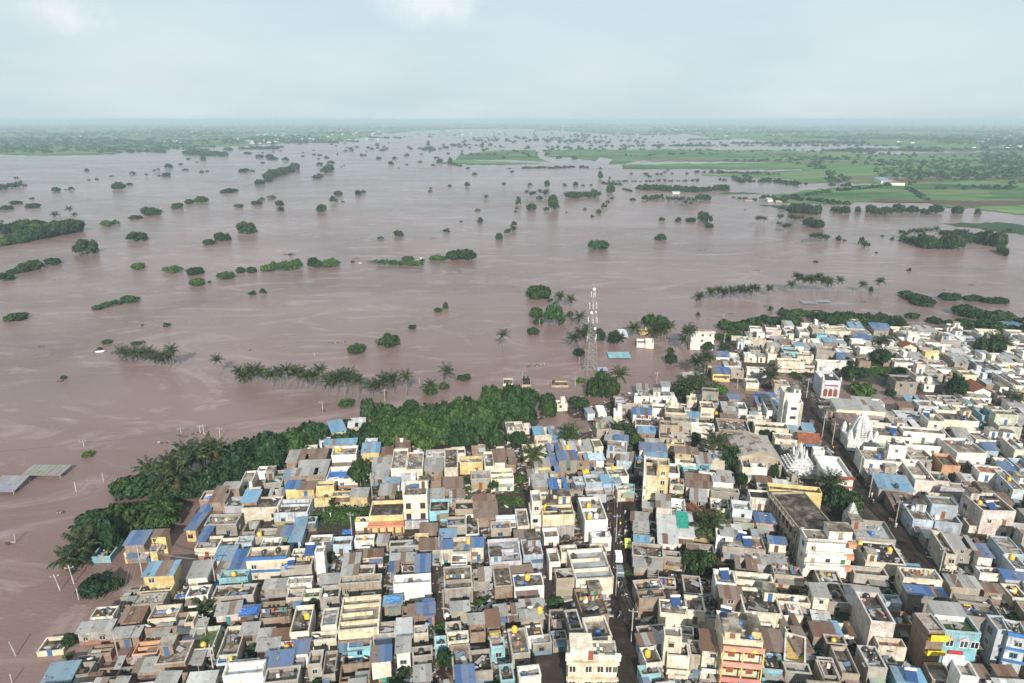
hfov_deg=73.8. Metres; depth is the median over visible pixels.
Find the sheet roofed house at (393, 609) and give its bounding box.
[382,594,402,615]
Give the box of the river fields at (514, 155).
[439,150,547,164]
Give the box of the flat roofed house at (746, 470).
[739,458,751,482]
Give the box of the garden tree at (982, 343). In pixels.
[973,337,990,350]
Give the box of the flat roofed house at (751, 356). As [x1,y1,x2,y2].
[743,351,756,362]
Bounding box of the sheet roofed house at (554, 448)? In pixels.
[546,442,563,453]
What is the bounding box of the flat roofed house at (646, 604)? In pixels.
[635,589,665,617]
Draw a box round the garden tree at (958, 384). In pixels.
[945,375,969,394]
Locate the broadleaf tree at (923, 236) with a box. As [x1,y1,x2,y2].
[915,232,929,246]
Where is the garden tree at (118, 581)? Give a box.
[104,576,124,592]
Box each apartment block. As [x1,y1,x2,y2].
[541,490,574,537]
[577,497,607,541]
[715,610,764,682]
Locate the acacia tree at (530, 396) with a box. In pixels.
[520,386,540,406]
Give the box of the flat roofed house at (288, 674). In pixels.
[263,664,302,682]
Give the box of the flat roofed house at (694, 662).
[687,639,700,678]
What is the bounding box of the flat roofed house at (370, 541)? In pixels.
[354,534,375,549]
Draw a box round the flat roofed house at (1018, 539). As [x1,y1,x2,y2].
[1012,527,1023,562]
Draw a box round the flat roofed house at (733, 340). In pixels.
[730,335,742,343]
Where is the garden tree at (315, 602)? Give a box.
[308,598,319,609]
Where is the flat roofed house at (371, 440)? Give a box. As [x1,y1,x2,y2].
[365,438,377,441]
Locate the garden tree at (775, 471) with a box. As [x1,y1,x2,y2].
[771,464,778,477]
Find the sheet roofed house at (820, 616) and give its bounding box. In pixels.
[809,609,831,622]
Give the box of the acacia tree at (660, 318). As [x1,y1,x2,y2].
[654,314,670,327]
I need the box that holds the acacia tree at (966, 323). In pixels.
[952,318,976,329]
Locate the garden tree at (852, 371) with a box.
[841,365,870,380]
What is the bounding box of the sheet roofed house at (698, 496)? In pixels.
[689,487,707,508]
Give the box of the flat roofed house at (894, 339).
[874,335,898,345]
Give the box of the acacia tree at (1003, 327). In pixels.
[1000,323,1015,333]
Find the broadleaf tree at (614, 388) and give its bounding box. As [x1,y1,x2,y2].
[605,376,620,397]
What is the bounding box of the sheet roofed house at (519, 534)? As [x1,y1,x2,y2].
[513,529,531,550]
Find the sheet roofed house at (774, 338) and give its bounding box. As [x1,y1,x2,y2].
[769,336,783,341]
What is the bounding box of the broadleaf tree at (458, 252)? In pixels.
[454,248,462,259]
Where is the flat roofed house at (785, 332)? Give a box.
[782,329,793,337]
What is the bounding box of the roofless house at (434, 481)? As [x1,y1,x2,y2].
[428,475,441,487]
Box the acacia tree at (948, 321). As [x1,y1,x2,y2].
[943,319,952,324]
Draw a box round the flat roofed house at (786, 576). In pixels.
[770,564,803,588]
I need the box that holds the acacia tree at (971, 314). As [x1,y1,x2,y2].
[964,308,980,318]
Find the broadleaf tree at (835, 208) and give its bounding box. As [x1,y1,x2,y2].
[830,206,840,211]
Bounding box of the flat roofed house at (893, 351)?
[886,347,909,356]
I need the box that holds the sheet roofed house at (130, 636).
[107,624,144,647]
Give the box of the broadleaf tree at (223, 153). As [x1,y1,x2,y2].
[219,151,228,155]
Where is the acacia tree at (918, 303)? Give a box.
[909,300,933,306]
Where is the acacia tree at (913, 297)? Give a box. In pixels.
[906,294,932,300]
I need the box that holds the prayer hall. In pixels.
[812,371,841,398]
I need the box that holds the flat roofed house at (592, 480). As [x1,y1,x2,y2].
[583,474,602,486]
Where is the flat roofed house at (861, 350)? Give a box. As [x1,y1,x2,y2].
[856,346,875,356]
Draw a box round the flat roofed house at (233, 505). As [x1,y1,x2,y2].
[224,496,242,517]
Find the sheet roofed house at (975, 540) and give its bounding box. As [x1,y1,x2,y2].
[970,537,980,542]
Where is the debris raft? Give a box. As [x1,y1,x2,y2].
[4,541,14,544]
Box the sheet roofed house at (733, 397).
[726,393,739,401]
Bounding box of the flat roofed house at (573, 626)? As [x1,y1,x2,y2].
[564,609,582,639]
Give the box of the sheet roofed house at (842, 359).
[837,355,853,368]
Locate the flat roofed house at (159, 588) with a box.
[137,584,175,599]
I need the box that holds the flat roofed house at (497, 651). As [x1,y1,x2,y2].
[489,637,504,661]
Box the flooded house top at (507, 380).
[503,378,512,385]
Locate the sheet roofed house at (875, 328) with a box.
[867,322,889,335]
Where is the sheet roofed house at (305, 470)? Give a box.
[290,459,330,480]
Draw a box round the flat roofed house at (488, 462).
[483,451,494,469]
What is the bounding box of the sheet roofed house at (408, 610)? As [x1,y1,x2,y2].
[402,603,419,628]
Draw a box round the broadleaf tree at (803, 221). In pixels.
[802,218,809,225]
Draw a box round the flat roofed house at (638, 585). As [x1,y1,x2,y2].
[632,578,664,599]
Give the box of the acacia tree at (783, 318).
[778,316,790,324]
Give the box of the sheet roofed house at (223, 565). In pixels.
[214,561,231,581]
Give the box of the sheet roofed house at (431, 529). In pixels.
[419,522,437,537]
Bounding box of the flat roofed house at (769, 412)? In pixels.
[760,397,776,421]
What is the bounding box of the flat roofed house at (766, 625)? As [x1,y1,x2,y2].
[760,622,774,628]
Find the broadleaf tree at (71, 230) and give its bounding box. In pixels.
[58,219,77,233]
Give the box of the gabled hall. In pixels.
[727,431,780,473]
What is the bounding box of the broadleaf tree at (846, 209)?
[840,206,850,213]
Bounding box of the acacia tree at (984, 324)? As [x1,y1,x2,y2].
[982,319,1002,328]
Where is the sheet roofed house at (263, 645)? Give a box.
[255,636,281,659]
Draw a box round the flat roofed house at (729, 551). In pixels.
[720,534,765,561]
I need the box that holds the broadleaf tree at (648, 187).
[643,184,652,190]
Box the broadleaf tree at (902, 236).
[898,233,906,241]
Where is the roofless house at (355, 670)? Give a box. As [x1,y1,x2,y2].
[339,662,371,682]
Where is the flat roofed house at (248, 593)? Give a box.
[211,583,258,605]
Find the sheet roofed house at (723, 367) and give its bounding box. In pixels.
[711,366,730,371]
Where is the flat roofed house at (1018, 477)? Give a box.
[1008,471,1023,485]
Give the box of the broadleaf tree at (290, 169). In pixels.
[285,166,293,172]
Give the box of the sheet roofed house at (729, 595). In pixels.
[717,584,743,611]
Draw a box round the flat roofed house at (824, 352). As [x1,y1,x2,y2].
[813,345,835,359]
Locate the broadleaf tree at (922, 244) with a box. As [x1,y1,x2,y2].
[920,239,927,246]
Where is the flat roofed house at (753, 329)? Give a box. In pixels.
[748,326,761,336]
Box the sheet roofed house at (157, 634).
[151,622,173,639]
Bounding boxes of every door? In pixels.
[46,648,52,655]
[99,556,104,562]
[124,639,129,646]
[226,616,230,624]
[588,651,593,659]
[692,617,697,623]
[726,667,732,672]
[728,651,734,656]
[746,669,752,673]
[748,653,754,658]
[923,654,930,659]
[927,640,933,645]
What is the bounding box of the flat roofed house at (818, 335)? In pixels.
[814,332,826,339]
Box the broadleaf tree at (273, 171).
[267,169,277,175]
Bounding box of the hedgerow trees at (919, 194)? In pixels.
[460,145,1020,204]
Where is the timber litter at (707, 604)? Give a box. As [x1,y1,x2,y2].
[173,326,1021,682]
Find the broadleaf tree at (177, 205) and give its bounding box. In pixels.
[170,203,183,208]
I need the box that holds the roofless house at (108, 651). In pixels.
[87,644,115,661]
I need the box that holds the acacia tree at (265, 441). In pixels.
[247,430,288,460]
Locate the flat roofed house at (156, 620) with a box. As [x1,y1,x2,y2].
[147,603,183,624]
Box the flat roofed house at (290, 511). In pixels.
[273,498,313,524]
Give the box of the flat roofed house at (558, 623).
[549,609,564,630]
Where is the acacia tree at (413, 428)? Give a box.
[400,415,430,445]
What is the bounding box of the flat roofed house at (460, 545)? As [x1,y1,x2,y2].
[452,536,471,563]
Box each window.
[98,635,105,639]
[121,668,127,673]
[312,669,317,673]
[406,503,410,508]
[406,513,411,519]
[420,503,424,508]
[420,513,425,518]
[495,652,501,657]
[569,666,575,672]
[585,666,591,672]
[597,666,603,672]
[605,666,611,672]
[945,640,954,646]
[959,641,968,647]
[969,642,979,648]
[1009,652,1017,658]
[1014,641,1022,647]
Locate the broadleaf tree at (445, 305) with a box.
[442,301,448,308]
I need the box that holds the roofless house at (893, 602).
[882,594,901,610]
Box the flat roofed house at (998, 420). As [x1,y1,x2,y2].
[986,409,1022,438]
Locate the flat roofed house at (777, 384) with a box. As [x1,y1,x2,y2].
[772,380,785,396]
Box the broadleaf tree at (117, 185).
[111,181,125,189]
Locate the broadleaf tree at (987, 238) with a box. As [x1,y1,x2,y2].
[982,232,996,245]
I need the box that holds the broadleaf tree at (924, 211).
[919,208,930,213]
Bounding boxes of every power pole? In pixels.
[50,574,60,590]
[64,565,74,583]
[110,633,118,657]
[133,545,142,573]
[199,614,206,634]
[204,644,214,669]
[208,557,215,582]
[347,512,352,535]
[439,589,446,616]
[613,514,618,541]
[613,566,620,596]
[630,608,637,641]
[795,533,799,561]
[894,500,901,526]
[938,547,948,573]
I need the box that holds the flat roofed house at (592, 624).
[582,615,612,639]
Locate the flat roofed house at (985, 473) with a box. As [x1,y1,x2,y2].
[971,464,1002,488]
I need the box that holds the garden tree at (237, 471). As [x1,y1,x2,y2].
[223,462,251,482]
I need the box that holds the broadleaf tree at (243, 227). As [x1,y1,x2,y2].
[235,220,257,233]
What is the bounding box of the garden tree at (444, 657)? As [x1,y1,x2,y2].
[435,648,454,669]
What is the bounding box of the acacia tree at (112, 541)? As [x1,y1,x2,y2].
[101,528,122,552]
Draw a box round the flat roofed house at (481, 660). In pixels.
[470,648,492,682]
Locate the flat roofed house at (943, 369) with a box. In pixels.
[929,365,950,373]
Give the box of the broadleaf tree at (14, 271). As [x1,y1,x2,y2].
[5,268,19,273]
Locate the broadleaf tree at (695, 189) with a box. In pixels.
[692,187,699,191]
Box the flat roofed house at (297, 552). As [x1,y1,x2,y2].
[291,548,305,557]
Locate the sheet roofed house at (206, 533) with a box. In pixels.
[195,525,214,546]
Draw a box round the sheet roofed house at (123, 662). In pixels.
[113,655,135,676]
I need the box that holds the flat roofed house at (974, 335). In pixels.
[962,330,981,340]
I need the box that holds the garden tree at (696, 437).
[691,432,701,444]
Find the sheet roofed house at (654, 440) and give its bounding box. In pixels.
[644,438,658,442]
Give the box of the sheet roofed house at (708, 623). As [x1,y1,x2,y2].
[701,617,715,628]
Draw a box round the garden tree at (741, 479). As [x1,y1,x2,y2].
[735,472,747,488]
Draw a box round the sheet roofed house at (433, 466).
[424,457,443,476]
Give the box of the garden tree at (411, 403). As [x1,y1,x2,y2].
[402,398,419,407]
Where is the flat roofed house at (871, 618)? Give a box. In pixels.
[850,591,895,645]
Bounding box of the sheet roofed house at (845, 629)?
[830,620,856,645]
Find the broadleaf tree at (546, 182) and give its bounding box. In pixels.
[544,180,549,186]
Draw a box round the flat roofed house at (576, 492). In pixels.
[566,479,582,499]
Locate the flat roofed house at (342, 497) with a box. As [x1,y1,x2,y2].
[331,490,350,505]
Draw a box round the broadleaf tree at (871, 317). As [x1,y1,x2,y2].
[861,312,875,325]
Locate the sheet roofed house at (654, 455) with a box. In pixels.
[643,450,667,459]
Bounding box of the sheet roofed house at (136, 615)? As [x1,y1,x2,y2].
[117,605,149,629]
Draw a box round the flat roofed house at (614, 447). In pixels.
[606,440,626,465]
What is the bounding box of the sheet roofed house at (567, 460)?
[556,450,578,473]
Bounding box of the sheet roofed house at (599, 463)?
[583,454,603,466]
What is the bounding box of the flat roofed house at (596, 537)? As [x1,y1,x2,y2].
[590,531,611,550]
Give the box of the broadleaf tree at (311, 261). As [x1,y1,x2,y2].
[307,257,319,266]
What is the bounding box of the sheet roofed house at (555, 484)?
[547,478,568,494]
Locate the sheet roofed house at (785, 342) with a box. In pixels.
[778,338,792,346]
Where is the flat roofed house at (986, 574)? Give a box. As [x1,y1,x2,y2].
[973,566,1000,583]
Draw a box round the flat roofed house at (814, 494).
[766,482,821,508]
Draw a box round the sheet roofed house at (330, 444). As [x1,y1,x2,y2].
[323,438,357,450]
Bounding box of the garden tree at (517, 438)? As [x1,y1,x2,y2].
[505,430,527,446]
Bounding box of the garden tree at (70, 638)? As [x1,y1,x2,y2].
[61,633,78,647]
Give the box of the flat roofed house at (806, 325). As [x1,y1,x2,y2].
[800,323,811,330]
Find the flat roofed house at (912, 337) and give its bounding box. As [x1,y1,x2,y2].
[897,331,922,342]
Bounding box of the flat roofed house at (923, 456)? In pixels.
[907,449,933,469]
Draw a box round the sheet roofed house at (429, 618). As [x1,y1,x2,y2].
[423,598,435,626]
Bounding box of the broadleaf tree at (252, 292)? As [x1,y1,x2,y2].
[247,290,256,294]
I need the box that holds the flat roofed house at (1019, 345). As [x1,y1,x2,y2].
[1014,343,1023,349]
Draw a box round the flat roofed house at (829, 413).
[823,406,833,427]
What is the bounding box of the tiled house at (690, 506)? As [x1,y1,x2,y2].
[685,502,698,522]
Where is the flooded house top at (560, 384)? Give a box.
[551,381,567,386]
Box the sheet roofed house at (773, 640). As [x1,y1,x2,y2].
[761,628,786,659]
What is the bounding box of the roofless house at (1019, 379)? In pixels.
[1010,376,1023,383]
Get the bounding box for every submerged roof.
[0,475,29,493]
[21,465,71,478]
[597,367,607,372]
[607,352,630,358]
[618,329,627,336]
[801,301,817,303]
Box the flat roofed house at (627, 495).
[622,483,634,501]
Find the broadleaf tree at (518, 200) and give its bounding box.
[515,196,520,204]
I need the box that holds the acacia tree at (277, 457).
[259,449,285,468]
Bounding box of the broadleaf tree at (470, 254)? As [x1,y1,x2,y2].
[463,249,476,258]
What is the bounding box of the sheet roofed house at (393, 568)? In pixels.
[388,561,399,579]
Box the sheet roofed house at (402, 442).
[395,437,410,448]
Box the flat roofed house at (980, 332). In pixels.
[974,328,1000,335]
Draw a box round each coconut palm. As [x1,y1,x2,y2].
[46,541,85,571]
[50,210,60,218]
[58,550,94,573]
[60,523,99,552]
[63,533,100,562]
[74,527,96,551]
[111,343,129,357]
[117,346,134,360]
[123,346,143,361]
[129,344,147,361]
[131,455,161,473]
[138,344,154,362]
[143,464,184,500]
[144,347,162,364]
[149,450,188,476]
[149,454,174,473]
[152,351,164,365]
[157,455,199,498]
[158,349,176,366]
[162,343,179,368]
[169,437,195,468]
[172,440,210,472]
[184,435,215,466]
[187,595,216,623]
[191,434,219,466]
[198,435,229,461]
[208,352,224,375]
[230,365,244,380]
[235,370,253,383]
[238,362,259,380]
[246,362,261,381]
[251,364,267,381]
[260,366,278,387]
[272,365,285,386]
[277,362,294,388]
[289,365,301,385]
[290,363,306,386]
[298,368,311,388]
[302,368,319,388]
[312,362,328,389]
[319,371,335,392]
[324,369,343,394]
[326,371,340,394]
[334,366,352,395]
[336,367,351,395]
[338,365,361,395]
[347,371,368,399]
[362,377,378,396]
[369,377,388,396]
[374,370,393,396]
[384,369,400,394]
[397,368,413,397]
[419,377,439,394]
[437,361,456,378]
[496,328,509,349]
[521,440,547,468]
[554,290,565,300]
[556,427,579,442]
[557,421,583,440]
[564,293,576,304]
[565,330,580,349]
[571,324,587,347]
[572,310,588,323]
[582,323,593,343]
[598,376,613,398]
[609,330,622,344]
[609,364,631,395]
[609,419,630,433]
[612,331,626,345]
[625,320,643,335]
[647,322,663,338]
[650,320,666,338]
[656,320,670,339]
[663,319,673,339]
[665,320,676,338]
[672,375,698,396]
[675,333,692,351]
[676,377,700,397]
[679,373,701,392]
[681,323,694,352]
[684,323,697,349]
[684,374,702,391]
[685,353,702,370]
[688,505,726,543]
[689,351,710,371]
[689,371,707,390]
[690,375,708,389]
[693,291,704,300]
[698,505,732,524]
[699,350,711,373]
[700,425,732,459]
[703,350,716,374]
[704,286,717,297]
[713,285,722,298]
[718,286,730,296]
[726,285,737,297]
[736,284,746,293]
[739,283,753,296]
[747,283,756,293]
[754,284,761,296]
[757,362,783,387]
[765,284,774,291]
[785,280,796,290]
[792,272,802,293]
[794,272,805,293]
[801,275,808,292]
[804,274,815,293]
[810,232,819,241]
[810,273,821,289]
[813,466,848,489]
[814,272,824,292]
[814,468,845,488]
[819,275,831,293]
[826,277,834,292]
[835,276,846,290]
[857,279,868,291]
[873,332,892,345]
[874,277,886,288]
[890,317,909,326]
[983,329,1002,339]
[995,333,1013,352]
[997,336,1015,345]
[1004,386,1023,401]
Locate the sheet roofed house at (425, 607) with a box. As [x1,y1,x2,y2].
[416,601,435,624]
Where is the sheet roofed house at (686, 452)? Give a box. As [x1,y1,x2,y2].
[674,445,698,463]
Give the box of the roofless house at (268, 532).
[255,528,276,545]
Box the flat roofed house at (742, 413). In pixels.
[735,402,747,418]
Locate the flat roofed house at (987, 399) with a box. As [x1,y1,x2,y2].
[953,392,991,403]
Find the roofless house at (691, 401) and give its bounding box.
[686,395,696,407]
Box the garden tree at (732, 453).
[721,445,740,468]
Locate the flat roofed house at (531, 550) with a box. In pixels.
[520,531,542,567]
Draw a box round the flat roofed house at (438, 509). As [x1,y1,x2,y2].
[429,498,448,521]
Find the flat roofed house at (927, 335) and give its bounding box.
[911,330,934,338]
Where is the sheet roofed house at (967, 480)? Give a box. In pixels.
[955,473,975,486]
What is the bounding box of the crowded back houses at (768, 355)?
[241,318,1023,550]
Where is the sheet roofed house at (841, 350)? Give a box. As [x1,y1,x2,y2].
[835,348,849,358]
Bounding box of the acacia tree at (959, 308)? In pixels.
[951,304,971,315]
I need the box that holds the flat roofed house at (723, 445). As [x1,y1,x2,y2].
[715,432,734,447]
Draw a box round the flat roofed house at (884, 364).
[877,351,895,366]
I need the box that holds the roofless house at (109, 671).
[98,667,121,678]
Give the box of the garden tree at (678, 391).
[673,386,689,395]
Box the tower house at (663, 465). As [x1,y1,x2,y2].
[656,458,669,493]
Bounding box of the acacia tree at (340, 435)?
[329,428,353,438]
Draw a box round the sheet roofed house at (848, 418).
[833,412,856,426]
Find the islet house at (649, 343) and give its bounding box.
[645,338,653,348]
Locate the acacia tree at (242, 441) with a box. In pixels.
[232,437,249,446]
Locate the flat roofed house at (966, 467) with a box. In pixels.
[953,459,975,481]
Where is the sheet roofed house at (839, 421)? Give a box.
[830,418,848,437]
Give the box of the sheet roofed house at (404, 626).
[395,616,412,637]
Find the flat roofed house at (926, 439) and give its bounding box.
[899,426,945,455]
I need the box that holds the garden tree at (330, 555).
[326,551,334,559]
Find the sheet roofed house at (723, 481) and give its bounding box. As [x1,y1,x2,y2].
[711,475,734,490]
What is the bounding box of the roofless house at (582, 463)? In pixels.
[577,453,595,469]
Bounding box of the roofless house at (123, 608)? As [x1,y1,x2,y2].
[119,605,129,615]
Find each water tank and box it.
[100,608,106,615]
[199,587,204,593]
[200,642,206,647]
[234,638,238,644]
[301,622,306,628]
[304,612,309,619]
[418,648,423,654]
[444,612,449,619]
[453,624,458,629]
[503,667,508,674]
[512,625,516,632]
[530,624,535,631]
[537,606,542,613]
[555,632,559,638]
[571,613,576,619]
[595,630,600,636]
[644,649,650,657]
[711,600,716,606]
[832,591,837,597]
[862,646,868,652]
[864,593,869,600]
[867,649,873,656]
[869,656,875,662]
[871,654,878,660]
[975,611,981,616]
[1009,554,1014,559]
[1012,627,1017,632]
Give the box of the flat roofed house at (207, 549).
[194,535,223,559]
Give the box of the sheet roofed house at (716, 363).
[707,359,721,369]
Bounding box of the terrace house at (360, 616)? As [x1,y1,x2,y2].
[337,594,382,645]
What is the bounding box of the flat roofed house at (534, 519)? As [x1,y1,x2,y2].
[529,503,541,532]
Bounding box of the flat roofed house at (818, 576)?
[812,570,842,588]
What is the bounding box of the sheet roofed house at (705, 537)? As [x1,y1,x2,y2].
[693,525,712,542]
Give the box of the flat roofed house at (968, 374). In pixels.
[956,370,976,380]
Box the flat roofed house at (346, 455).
[331,445,358,466]
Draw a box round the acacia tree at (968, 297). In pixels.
[963,295,973,300]
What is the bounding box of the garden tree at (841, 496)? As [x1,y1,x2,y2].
[825,486,852,513]
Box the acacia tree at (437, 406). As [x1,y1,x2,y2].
[433,400,449,420]
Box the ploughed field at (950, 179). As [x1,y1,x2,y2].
[892,177,1023,181]
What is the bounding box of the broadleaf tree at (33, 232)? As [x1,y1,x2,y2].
[14,226,42,239]
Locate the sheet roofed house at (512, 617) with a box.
[506,602,520,625]
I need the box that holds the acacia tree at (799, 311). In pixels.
[790,308,805,316]
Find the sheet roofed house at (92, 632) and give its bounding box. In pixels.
[74,618,117,645]
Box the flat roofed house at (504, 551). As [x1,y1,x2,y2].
[487,538,521,576]
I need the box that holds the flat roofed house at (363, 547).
[359,546,369,560]
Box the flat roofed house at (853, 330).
[848,328,871,339]
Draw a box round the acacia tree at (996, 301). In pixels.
[989,299,999,303]
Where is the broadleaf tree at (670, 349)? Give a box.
[667,347,674,352]
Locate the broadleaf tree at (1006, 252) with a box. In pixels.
[1002,249,1009,255]
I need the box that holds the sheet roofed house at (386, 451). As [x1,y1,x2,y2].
[380,446,393,456]
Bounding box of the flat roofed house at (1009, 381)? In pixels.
[990,372,1023,393]
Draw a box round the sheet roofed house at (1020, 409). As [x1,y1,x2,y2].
[1017,407,1023,414]
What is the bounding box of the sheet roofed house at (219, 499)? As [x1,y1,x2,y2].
[208,485,232,514]
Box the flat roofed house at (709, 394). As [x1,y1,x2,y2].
[701,387,718,412]
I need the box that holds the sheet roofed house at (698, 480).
[684,472,712,498]
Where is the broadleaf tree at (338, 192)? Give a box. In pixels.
[333,190,342,194]
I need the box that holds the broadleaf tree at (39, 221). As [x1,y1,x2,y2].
[31,219,46,224]
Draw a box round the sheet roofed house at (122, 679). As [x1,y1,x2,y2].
[93,675,131,682]
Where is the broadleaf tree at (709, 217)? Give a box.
[705,212,712,222]
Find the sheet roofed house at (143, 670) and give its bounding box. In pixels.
[131,656,169,682]
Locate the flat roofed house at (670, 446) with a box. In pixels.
[666,438,684,454]
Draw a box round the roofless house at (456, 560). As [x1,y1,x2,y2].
[451,553,467,565]
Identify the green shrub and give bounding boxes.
[0,237,11,245]
[2,234,19,243]
[8,232,21,242]
[14,235,31,242]
[25,223,39,228]
[62,652,73,659]
[81,450,94,457]
[91,305,102,309]
[99,220,111,225]
[99,302,110,307]
[101,339,112,343]
[110,299,122,304]
[120,295,139,302]
[130,262,144,269]
[130,341,140,344]
[162,265,183,272]
[188,277,204,285]
[216,271,235,279]
[260,264,273,270]
[267,261,279,269]
[275,261,287,269]
[278,260,294,269]
[291,258,302,268]
[321,259,332,266]
[327,257,334,265]
[338,398,354,406]
[342,519,352,526]
[389,259,397,264]
[402,259,412,265]
[413,260,423,264]
[416,439,434,450]
[422,387,437,394]
[433,307,442,311]
[472,598,486,607]
[512,487,520,492]
[533,318,543,323]
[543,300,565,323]
[547,595,563,607]
[576,377,585,382]
[588,239,609,248]
[654,234,666,240]
[707,383,728,394]
[849,382,877,396]
[894,367,906,372]
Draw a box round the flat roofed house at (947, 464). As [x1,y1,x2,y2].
[931,452,960,479]
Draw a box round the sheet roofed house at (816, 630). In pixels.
[808,621,838,648]
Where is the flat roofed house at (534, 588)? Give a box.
[512,573,543,600]
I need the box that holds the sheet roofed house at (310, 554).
[304,544,317,574]
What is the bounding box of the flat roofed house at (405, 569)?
[401,565,415,574]
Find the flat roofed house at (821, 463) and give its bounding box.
[813,455,854,491]
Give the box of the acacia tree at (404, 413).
[384,405,417,420]
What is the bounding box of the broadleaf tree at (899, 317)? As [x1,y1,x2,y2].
[890,315,906,325]
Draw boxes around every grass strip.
[720,192,760,193]
[762,205,792,212]
[944,222,1023,233]
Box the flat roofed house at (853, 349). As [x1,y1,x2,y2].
[837,343,860,355]
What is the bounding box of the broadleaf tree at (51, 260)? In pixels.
[43,257,60,264]
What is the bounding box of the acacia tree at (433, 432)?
[420,420,452,445]
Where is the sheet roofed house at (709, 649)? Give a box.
[698,628,719,682]
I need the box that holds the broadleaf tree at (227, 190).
[221,188,238,192]
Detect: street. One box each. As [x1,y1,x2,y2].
[574,500,641,511]
[611,511,634,682]
[801,398,1023,678]
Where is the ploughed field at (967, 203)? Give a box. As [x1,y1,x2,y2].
[871,199,1023,206]
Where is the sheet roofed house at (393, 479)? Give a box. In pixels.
[384,476,400,490]
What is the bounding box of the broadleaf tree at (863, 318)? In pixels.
[856,313,869,325]
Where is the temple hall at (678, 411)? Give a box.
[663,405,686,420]
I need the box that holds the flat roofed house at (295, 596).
[286,588,304,610]
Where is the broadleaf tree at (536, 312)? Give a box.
[529,307,543,317]
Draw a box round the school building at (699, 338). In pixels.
[688,330,714,349]
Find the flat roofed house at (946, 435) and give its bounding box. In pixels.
[920,427,950,437]
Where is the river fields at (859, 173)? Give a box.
[622,162,1023,213]
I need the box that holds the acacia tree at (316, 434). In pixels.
[295,421,328,444]
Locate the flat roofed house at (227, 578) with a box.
[219,569,251,585]
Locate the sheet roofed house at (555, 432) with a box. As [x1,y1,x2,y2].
[551,429,564,443]
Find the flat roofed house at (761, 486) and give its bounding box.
[756,482,766,490]
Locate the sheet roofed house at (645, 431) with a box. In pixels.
[637,425,655,440]
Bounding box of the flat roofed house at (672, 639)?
[661,626,681,672]
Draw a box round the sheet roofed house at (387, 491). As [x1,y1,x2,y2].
[378,483,396,500]
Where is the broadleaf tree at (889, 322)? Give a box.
[883,317,901,325]
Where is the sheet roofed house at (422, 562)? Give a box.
[414,553,430,573]
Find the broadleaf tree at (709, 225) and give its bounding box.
[705,223,713,227]
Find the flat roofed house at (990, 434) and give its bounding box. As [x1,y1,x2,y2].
[967,426,1000,447]
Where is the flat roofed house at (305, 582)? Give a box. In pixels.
[287,576,314,591]
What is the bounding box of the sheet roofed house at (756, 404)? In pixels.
[753,395,766,409]
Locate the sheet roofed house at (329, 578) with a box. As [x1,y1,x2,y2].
[317,573,339,587]
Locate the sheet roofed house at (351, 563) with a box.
[340,552,361,575]
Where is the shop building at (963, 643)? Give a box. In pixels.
[935,615,981,668]
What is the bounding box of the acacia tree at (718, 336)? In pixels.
[714,333,727,340]
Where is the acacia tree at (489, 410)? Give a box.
[465,399,501,429]
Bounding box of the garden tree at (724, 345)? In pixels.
[719,343,729,348]
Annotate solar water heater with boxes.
[285,557,294,568]
[305,542,314,553]
[670,594,680,606]
[719,568,729,579]
[720,605,731,617]
[737,530,746,540]
[742,536,751,546]
[889,426,896,432]
[904,667,917,682]
[923,411,929,417]
[985,500,996,509]
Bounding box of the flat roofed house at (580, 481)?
[572,476,584,491]
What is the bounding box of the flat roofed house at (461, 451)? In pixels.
[451,446,465,461]
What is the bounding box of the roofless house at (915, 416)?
[892,410,920,423]
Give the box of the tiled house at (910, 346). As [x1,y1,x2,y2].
[898,340,917,351]
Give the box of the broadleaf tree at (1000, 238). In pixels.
[989,230,1008,246]
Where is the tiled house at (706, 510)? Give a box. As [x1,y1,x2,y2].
[698,508,713,522]
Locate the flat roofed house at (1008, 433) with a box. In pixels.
[998,429,1022,445]
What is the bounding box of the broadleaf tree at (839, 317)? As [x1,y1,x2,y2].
[830,310,849,325]
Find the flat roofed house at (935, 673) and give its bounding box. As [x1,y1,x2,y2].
[922,662,948,682]
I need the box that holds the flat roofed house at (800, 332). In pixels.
[795,327,809,338]
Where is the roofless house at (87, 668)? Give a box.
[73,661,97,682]
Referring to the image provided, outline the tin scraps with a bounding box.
[174,325,1023,682]
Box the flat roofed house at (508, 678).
[498,663,514,682]
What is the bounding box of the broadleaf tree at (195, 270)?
[186,266,204,274]
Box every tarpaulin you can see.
[154,609,177,614]
[238,607,256,614]
[240,606,257,613]
[328,471,348,477]
[342,529,350,534]
[379,677,390,681]
[386,596,399,602]
[409,483,418,487]
[582,469,589,473]
[587,452,605,460]
[676,511,688,527]
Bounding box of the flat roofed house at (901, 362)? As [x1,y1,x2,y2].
[890,358,913,368]
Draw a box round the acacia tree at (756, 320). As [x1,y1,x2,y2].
[746,316,761,325]
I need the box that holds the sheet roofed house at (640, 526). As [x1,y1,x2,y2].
[632,520,649,534]
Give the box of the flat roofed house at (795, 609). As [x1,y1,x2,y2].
[785,604,803,626]
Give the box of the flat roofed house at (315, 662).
[307,649,324,678]
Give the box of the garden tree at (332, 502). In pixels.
[328,497,339,505]
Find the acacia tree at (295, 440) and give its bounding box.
[277,426,310,456]
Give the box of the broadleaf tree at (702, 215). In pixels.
[698,211,707,220]
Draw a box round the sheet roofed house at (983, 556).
[969,543,995,569]
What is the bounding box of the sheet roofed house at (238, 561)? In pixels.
[228,548,249,569]
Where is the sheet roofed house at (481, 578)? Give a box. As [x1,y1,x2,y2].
[473,566,490,590]
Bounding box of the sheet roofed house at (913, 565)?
[905,563,920,567]
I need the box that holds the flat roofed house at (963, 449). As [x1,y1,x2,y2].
[937,437,987,463]
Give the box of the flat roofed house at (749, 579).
[734,571,773,587]
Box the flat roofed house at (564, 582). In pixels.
[553,568,574,596]
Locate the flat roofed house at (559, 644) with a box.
[548,630,567,652]
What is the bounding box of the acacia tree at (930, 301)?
[916,297,937,305]

